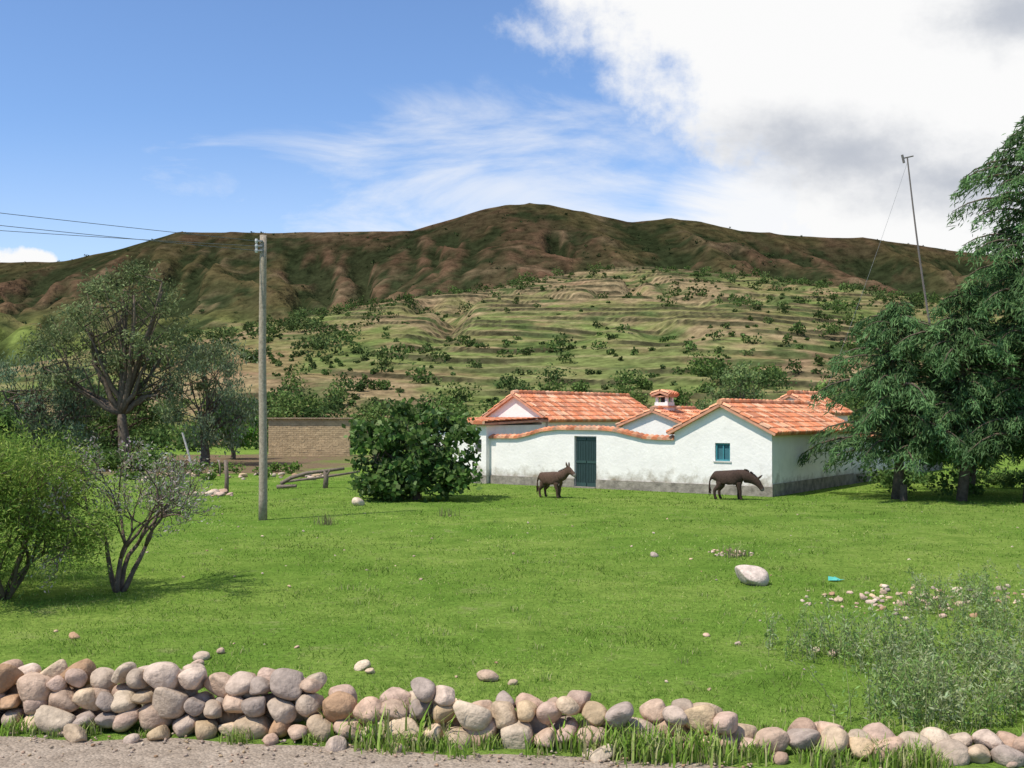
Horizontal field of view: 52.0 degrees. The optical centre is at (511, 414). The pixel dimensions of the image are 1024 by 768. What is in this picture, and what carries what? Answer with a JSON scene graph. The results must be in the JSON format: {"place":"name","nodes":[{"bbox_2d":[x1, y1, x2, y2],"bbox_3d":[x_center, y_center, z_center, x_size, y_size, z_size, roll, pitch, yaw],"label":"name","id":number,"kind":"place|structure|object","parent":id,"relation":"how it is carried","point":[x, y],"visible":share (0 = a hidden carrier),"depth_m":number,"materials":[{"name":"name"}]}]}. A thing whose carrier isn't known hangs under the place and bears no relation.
{"place":"outdoors","nodes":[
{"label":"outdoors","id":0,"kind":"place"},
{"bbox_2d":[0,732,880,767],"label":"gravel road","id":1,"kind":"structure","parent":0,"point":[103,755],"depth_m":8.98,"materials":[{"name":"grey gravel"}]},
{"bbox_2d":[0,266,1021,444],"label":"terraced hill","id":2,"kind":"structure","parent":0,"point":[648,318],"depth_m":177.10,"materials":[{"name":"green plant"}]},
{"bbox_2d":[78,262,1020,414],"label":"hill shrubs","id":3,"kind":"object","parent":2,"relation":"on","point":[916,299],"visible":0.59,"depth_m":185.23,"materials":[{"name":"green plant"}]},
{"bbox_2d":[0,203,1022,366],"bbox_3d":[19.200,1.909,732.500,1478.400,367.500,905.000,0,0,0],"label":"mountain","id":4,"kind":"structure","parent":0,"point":[432,260],"depth_m":812.01,"materials":[{"name":"soil"}]},
{"bbox_2d":[0,211,964,354],"bbox_3d":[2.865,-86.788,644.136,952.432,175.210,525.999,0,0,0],"label":"mountain shrubs","id":5,"kind":"object","parent":4,"relation":"on","point":[374,261],"visible":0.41,"depth_m":809.44,"materials":[{"name":"green plant"}]},
{"bbox_2d":[0,445,1023,767],"bbox_3d":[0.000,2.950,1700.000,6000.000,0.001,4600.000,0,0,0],"label":"ground","id":6,"kind":"structure","parent":0,"point":[260,625],"depth_m":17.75,"materials":[{"name":"green plant"}]},
{"bbox_2d":[0,393,37,444],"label":"tree","id":7,"kind":"object","parent":6,"relation":"on","point":[5,416],"visible":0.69,"depth_m":55.98,"materials":[{"name":"green plant"}]},
{"bbox_2d":[0,417,59,587],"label":"feathery shrub","id":8,"kind":"object","parent":6,"relation":"on","point":[22,512],"visible":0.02,"depth_m":19.30,"materials":[{"name":"green plant"}]},
{"bbox_2d":[0,333,116,453],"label":"pepper tree","id":9,"kind":"object","parent":6,"relation":"on","point":[71,413],"visible":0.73,"depth_m":60.21,"materials":[{"name":"green plant"}]},
{"bbox_2d":[0,413,142,600],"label":"feathery shrub","id":10,"kind":"object","parent":6,"relation":"on","point":[12,494],"visible":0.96,"depth_m":16.48,"materials":[{"name":"green plant"}]},
{"bbox_2d":[6,426,222,594],"bbox_3d":[-6.429,1.592,17.727,3.643,2.864,3.753,0,0,0],"label":"flowering small tree","id":11,"kind":"object","parent":6,"relation":"on","point":[171,492],"visible":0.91,"depth_m":17.39,"materials":[{"name":"green plant"}]},
{"bbox_2d":[62,384,166,453],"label":"tree","id":12,"kind":"object","parent":6,"relation":"on","point":[137,416],"visible":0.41,"depth_m":65.83,"materials":[{"name":"green plant"}]},
{"bbox_2d":[14,254,242,466],"bbox_3d":[-21.636,-3.041,59.848,12.247,12.200,7.518,0,0,0],"label":"eucalyptus tree","id":13,"kind":"object","parent":6,"relation":"on","point":[122,362],"visible":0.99,"depth_m":59.48,"materials":[{"name":"green plant"}]},
{"bbox_2d":[0,213,267,519],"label":"utility pole","id":14,"kind":"object","parent":6,"relation":"on","point":[263,478],"visible":0.97,"depth_m":29.40,"materials":[{"name":"grey wood"}]},
{"bbox_2d":[182,432,191,462],"bbox_3d":[-17.590,2.002,57.003,0.712,2.132,0.133,0,0,0],"label":"fence post","id":15,"kind":"object","parent":6,"relation":"on","point":[187,450],"visible":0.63,"depth_m":56.95,"materials":[{"name":"grey wood"}]},
{"bbox_2d":[146,337,272,465],"bbox_3d":[-17.393,-0.823,61.624,7.160,7.768,6.923,0,0,0],"label":"pepper tree","id":16,"kind":"object","parent":6,"relation":"on","point":[204,417],"visible":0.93,"depth_m":60.92,"materials":[{"name":"green plant"}]},
{"bbox_2d":[205,397,258,458],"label":"round bush","id":17,"kind":"object","parent":6,"relation":"on","point":[248,437],"visible":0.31,"depth_m":69.40,"materials":[{"name":"green plant"}]},
{"bbox_2d":[124,460,359,492],"bbox_3d":[-11.562,2.377,45.896,7.070,1.365,11.306,0,0,-40],"label":"wooden fence","id":18,"kind":"object","parent":6,"relation":"on","point":[326,475],"visible":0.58,"depth_m":42.31,"materials":[{"name":"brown wood"}]},
{"bbox_2d":[268,419,349,455],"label":"brick wall","id":19,"kind":"structure","parent":6,"relation":"on","point":[305,437],"depth_m":75.00,"materials":[{"name":"beige brick"}]},
{"bbox_2d":[267,418,353,418],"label":"capping","id":20,"kind":"object","parent":19,"relation":"on","point":[310,418],"visible":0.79,"depth_m":74.80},
{"bbox_2d":[342,393,483,501],"bbox_3d":[-3.462,1.148,36.527,4.994,3.829,3.967,0,0,0],"label":"fig bush","id":21,"kind":"object","parent":6,"relation":"on","point":[422,462],"visible":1,"depth_m":35.78,"materials":[{"name":"green plant"}]},
{"bbox_2d":[420,417,547,483],"bbox_3d":[-1.260,1.518,47.812,3.750,2.864,4.854,0,0,36],"label":"lean to shed","id":22,"kind":"object","parent":6,"relation":"on","point":[489,426],"visible":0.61,"depth_m":45.74,"materials":[{"name":"paint"}]},
{"bbox_2d":[477,439,481,451],"bbox_3d":[-1.367,1.325,45.450,0.350,0.550,0.100,0,0,36],"label":"window","id":23,"kind":"structure","parent":22,"relation":"in","point":[480,440],"depth_m":45.38,"materials":[{"name":"paint"}]},
{"bbox_2d":[0,306,989,451],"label":"distant trees","id":24,"kind":"object","parent":6,"relation":"on","point":[286,407],"visible":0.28,"depth_m":121.30,"materials":[{"name":"green plant"}]},
{"bbox_2d":[0,658,1023,767],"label":"stone wall","id":25,"kind":"structure","parent":6,"relation":"on","point":[55,696],"depth_m":9.53,"materials":[{"name":"beige stone"}]},
{"bbox_2d":[4,441,1023,495],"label":"undergrowth","id":26,"kind":"object","parent":6,"relation":"on","point":[1004,479],"visible":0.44,"depth_m":47.31,"materials":[{"name":"green plant"}]},
{"bbox_2d":[40,472,1023,690],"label":"loose rocks","id":27,"kind":"object","parent":6,"relation":"on","point":[485,675],"visible":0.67,"depth_m":16.54,"materials":[{"name":"stone"}]},
{"bbox_2d":[536,462,575,497],"bbox_3d":[1.544,2.296,37.229,1.721,1.284,0.527,0,0,38],"label":"donkey","id":28,"kind":"object","parent":6,"relation":"on","point":[548,479],"visible":1,"depth_m":37.08,"materials":[{"name":"paint"}]},
{"bbox_2d":[489,475,673,491],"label":"plinth","id":29,"kind":"structure","parent":6,"relation":"on","point":[611,484],"depth_m":41.80,"materials":[{"name":"grey concrete"}]},
{"bbox_2d":[490,430,673,485],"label":"courtyard wall","id":30,"kind":"structure","parent":6,"relation":"on","point":[621,457],"depth_m":42.23,"materials":[{"name":"paint"}]},
{"bbox_2d":[488,425,673,439],"bbox_3d":[2.719,0.709,42.823,8.850,0.598,0.520,0,0,36],"label":"tile coping","id":31,"kind":"object","parent":30,"relation":"on","point":[619,430],"visible":0.98,"depth_m":42.23,"materials":[{"name":"orange tile"}]},
{"bbox_2d":[576,437,595,486],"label":"gate","id":32,"kind":"structure","parent":30,"relation":"attached to","point":[585,461],"depth_m":42.57,"materials":[{"name":"paint"}]},
{"bbox_2d":[573,486,595,488],"bbox_3d":[2.956,2.928,42.451,1.040,0.045,0.255,0,0,36],"label":"threshold","id":33,"kind":"object","parent":6,"relation":"on","point":[583,487],"visible":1,"depth_m":42.39,"materials":[{"name":"grey concrete"}]},
{"bbox_2d":[695,360,771,409],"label":"tree","id":34,"kind":"object","parent":6,"relation":"on","point":[737,380],"visible":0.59,"depth_m":95.49,"materials":[{"name":"green plant"}]},
{"bbox_2d":[708,469,763,499],"bbox_3d":[7.779,2.393,36.452,1.917,1.086,0.581,0,0,18],"label":"donkey","id":35,"kind":"object","parent":6,"relation":"on","point":[737,478],"visible":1,"depth_m":36.27,"materials":[{"name":"paint"}]},
{"bbox_2d":[735,565,768,585],"bbox_3d":[4.192,2.817,18.292,0.552,0.395,0.537,0,0,0],"label":"boulder","id":36,"kind":"object","parent":6,"relation":"on","point":[753,575],"visible":0.96,"depth_m":18.15,"materials":[{"name":"stone"}]},
{"bbox_2d":[674,407,852,486],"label":"walls","id":37,"kind":"structure","parent":6,"relation":"on","point":[758,452],"depth_m":39.18,"materials":[{"name":"paint"}]},
{"bbox_2d":[713,443,731,462],"bbox_3d":[7.841,1.400,38.975,0.720,0.720,0.200,0,0,36],"label":"window frame","id":38,"kind":"object","parent":37,"relation":"attached to","point":[723,460],"visible":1,"depth_m":38.98,"materials":[{"name":"teal wood"}]},
{"bbox_2d":[718,445,728,459],"bbox_3d":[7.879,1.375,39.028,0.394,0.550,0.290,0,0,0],"label":"window pane","id":39,"kind":"object","parent":38,"relation":"in","point":[720,451],"visible":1,"depth_m":39.01,"materials":[{"name":"teal glass"}]},
{"bbox_2d":[666,398,849,435],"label":"roof","id":40,"kind":"structure","parent":37,"relation":"on","point":[782,417],"depth_m":40.21,"materials":[{"name":"tile"}]},
{"bbox_2d":[674,473,853,496],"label":"plinth","id":41,"kind":"structure","parent":6,"relation":"on","point":[781,489],"depth_m":39.54,"materials":[{"name":"grey concrete"}]},
{"bbox_2d":[828,576,843,580],"bbox_3d":[5.735,2.910,18.645,0.285,0.080,0.190,0,0,-18],"label":"plastic scrap","id":42,"kind":"object","parent":6,"relation":"on","point":[833,578],"visible":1,"depth_m":18.66,"materials":[{"name":"plastic"}]},
{"bbox_2d":[733,558,1023,733],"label":"roadside weeds","id":43,"kind":"object","parent":6,"relation":"on","point":[914,687],"visible":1,"depth_m":11.58,"materials":[{"name":"green plant"}]},
{"bbox_2d":[797,301,972,498],"bbox_3d":[13.389,-0.495,36.756,6.327,7.128,7.036,0,0,0],"label":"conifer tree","id":44,"kind":"object","parent":6,"relation":"on","point":[889,376],"visible":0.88,"depth_m":36.27,"materials":[{"name":"green plant"}]},
{"bbox_2d":[828,155,958,467],"bbox_3d":[16.466,-4.098,45.126,5.785,14.122,0.311,0,0,4],"label":"antenna mast","id":45,"kind":"object","parent":6,"relation":"on","point":[907,164],"visible":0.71,"depth_m":44.98,"materials":[{"name":"metal"}]},
{"bbox_2d":[853,443,941,473],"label":"courtyard wall","id":46,"kind":"structure","parent":6,"relation":"on","point":[857,471],"depth_m":46.13,"materials":[{"name":"paint"}]},
{"bbox_2d":[854,462,942,483],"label":"plinth","id":47,"kind":"structure","parent":6,"relation":"on","point":[856,478],"depth_m":46.90,"materials":[{"name":"grey concrete"}]},
{"bbox_2d":[900,484,907,500],"bbox_3d":[13.500,2.700,36.204,0.256,0.600,0.252,0,0,0],"label":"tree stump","id":48,"kind":"object","parent":6,"relation":"on","point":[903,492],"visible":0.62,"depth_m":36.10,"materials":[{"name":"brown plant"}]},
{"bbox_2d":[860,280,1023,501],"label":"conifer tree","id":49,"kind":"object","parent":6,"relation":"on","point":[969,335],"visible":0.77,"depth_m":35.30,"materials":[{"name":"green plant"}]},
{"bbox_2d":[907,321,1023,493],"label":"conifer tree","id":50,"kind":"object","parent":6,"relation":"on","point":[973,476],"visible":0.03,"depth_m":39.36,"materials":[{"name":"green plant"}]},
{"bbox_2d":[913,115,1023,502],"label":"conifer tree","id":51,"kind":"object","parent":6,"relation":"on","point":[1011,305],"visible":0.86,"depth_m":35.02,"materials":[{"name":"green plant"}]},
{"bbox_2d":[956,259,1023,477],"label":"conifer tree","id":52,"kind":"object","parent":6,"relation":"on","point":[1012,383],"visible":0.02,"depth_m":39.75,"materials":[{"name":"green plant"}]},
{"bbox_2d":[0,0,1023,262],"label":"sky","id":53,"kind":"structure","parent":0,"point":[782,117],"materials":[{"name":"blue"}]},
{"bbox_2d":[481,390,647,436],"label":"white house","id":54,"kind":"structure","parent":0,"point":[560,408],"depth_m":51.63,"materials":[{"name":"tile"}]},
{"bbox_2d":[623,413,677,435],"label":"walls","id":55,"kind":"structure","parent":0,"point":[653,424],"depth_m":46.76,"materials":[{"name":"paint"}]},
{"bbox_2d":[615,405,701,426],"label":"roof","id":56,"kind":"structure","parent":55,"relation":"on","point":[679,414],"depth_m":46.97,"materials":[{"name":"tile"}]},
{"bbox_2d":[652,396,676,410],"bbox_3d":[6.900,-0.310,47.499,0.840,1.120,0.840,0,0,36],"label":"chimney","id":57,"kind":"object","parent":56,"relation":"on","point":[665,403],"visible":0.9,"depth_m":47.27,"materials":[{"name":"paint"}]},
{"bbox_2d":[650,389,678,396],"bbox_3d":[6.900,-0.999,47.500,1.040,0.330,0.960,0,0,36],"label":"chimney cap","id":58,"kind":"object","parent":57,"relation":"on","point":[662,392],"visible":1,"depth_m":47.23,"materials":[{"name":"orange tile"}]},
{"bbox_2d":[776,390,852,420],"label":"white house","id":59,"kind":"structure","parent":0,"point":[842,414],"depth_m":49.61,"materials":[{"name":"tile"}]}
]}

